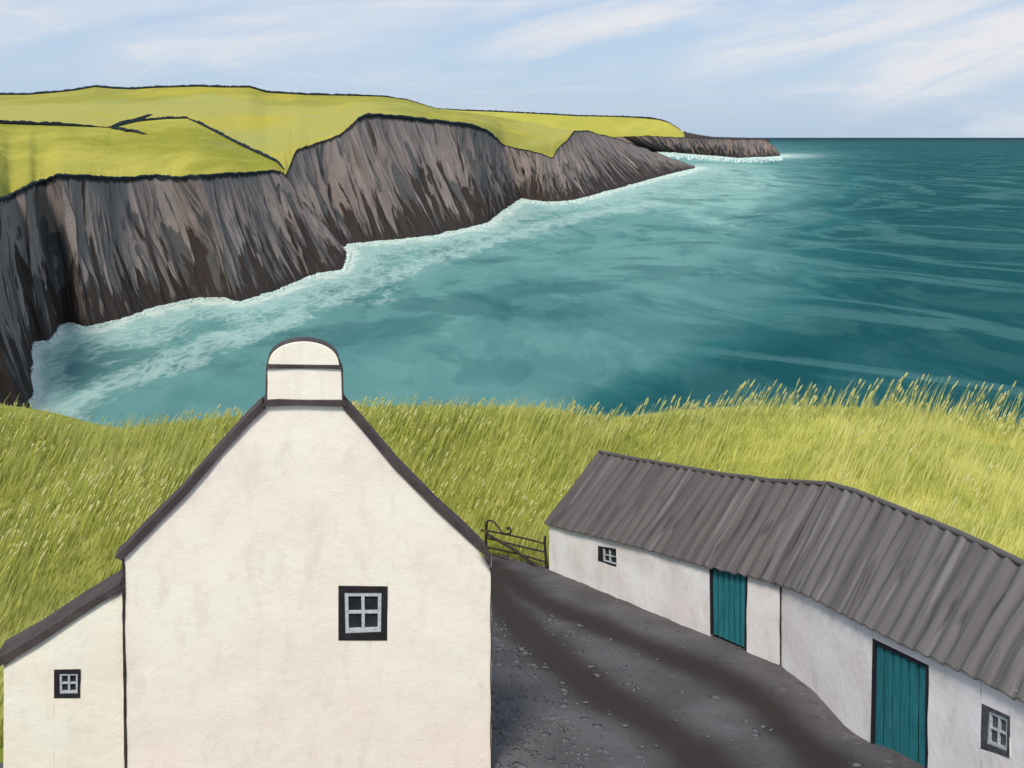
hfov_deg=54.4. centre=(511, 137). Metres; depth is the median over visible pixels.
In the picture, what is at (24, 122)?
hedge
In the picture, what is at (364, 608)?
window
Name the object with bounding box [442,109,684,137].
headland
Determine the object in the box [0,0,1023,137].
sky
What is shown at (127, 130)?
hedge
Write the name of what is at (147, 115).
hedge
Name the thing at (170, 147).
headland
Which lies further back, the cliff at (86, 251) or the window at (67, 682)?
the cliff at (86, 251)
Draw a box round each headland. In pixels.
[0,87,572,174]
[0,119,283,196]
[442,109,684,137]
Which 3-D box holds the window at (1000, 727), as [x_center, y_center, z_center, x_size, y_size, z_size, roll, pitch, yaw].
[8.393,10.281,17.214,0.112,0.987,0.762,0,0,-11]
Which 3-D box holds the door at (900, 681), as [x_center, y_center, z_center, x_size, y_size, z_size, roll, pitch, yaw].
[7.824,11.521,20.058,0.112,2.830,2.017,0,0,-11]
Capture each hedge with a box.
[0,84,438,108]
[0,120,105,127]
[0,169,282,201]
[106,116,188,127]
[111,126,145,134]
[112,114,152,125]
[188,118,284,169]
[356,113,501,143]
[439,108,678,128]
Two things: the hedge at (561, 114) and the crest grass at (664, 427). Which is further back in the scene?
the hedge at (561, 114)
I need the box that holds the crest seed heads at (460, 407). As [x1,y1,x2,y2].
[0,396,606,445]
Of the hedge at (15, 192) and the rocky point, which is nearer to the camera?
the hedge at (15, 192)
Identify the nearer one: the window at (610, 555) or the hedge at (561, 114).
the window at (610, 555)
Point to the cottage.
(302, 578)
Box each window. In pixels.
[54,669,80,697]
[338,586,387,639]
[598,546,616,566]
[980,704,1009,757]
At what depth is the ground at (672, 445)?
42.94 m
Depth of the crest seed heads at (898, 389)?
45.43 m
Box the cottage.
[0,337,491,767]
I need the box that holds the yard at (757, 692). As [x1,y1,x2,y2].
[0,553,924,767]
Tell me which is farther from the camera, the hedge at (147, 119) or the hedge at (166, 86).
the hedge at (166, 86)
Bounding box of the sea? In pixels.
[30,138,1023,428]
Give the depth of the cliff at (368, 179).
663.28 m
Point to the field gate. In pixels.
(516, 552)
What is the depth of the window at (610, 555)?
32.14 m
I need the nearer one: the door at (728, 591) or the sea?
the door at (728, 591)
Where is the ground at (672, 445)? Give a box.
[0,405,1023,767]
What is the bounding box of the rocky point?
[684,131,768,140]
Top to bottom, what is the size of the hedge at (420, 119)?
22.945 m
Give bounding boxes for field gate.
[480,520,547,568]
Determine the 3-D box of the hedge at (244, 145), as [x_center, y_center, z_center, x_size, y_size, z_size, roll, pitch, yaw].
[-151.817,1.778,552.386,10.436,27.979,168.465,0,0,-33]
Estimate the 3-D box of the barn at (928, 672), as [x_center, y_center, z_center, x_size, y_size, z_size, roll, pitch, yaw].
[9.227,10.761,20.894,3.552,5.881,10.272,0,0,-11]
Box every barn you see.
[544,450,872,665]
[775,481,1023,767]
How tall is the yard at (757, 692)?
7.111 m
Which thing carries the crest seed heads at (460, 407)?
on the ground at (672, 445)
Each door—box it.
[709,568,747,648]
[870,639,928,767]
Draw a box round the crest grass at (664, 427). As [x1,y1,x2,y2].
[358,375,1023,446]
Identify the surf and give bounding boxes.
[28,152,782,408]
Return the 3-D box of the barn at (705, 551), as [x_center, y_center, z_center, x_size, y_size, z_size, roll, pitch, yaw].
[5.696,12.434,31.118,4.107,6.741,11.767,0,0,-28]
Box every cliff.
[0,171,346,408]
[277,116,694,275]
[612,135,779,157]
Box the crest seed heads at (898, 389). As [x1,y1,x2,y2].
[536,372,1023,439]
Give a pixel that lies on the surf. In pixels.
(445, 233)
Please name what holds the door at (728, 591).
in the barn at (705, 551)
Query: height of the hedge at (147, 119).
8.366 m

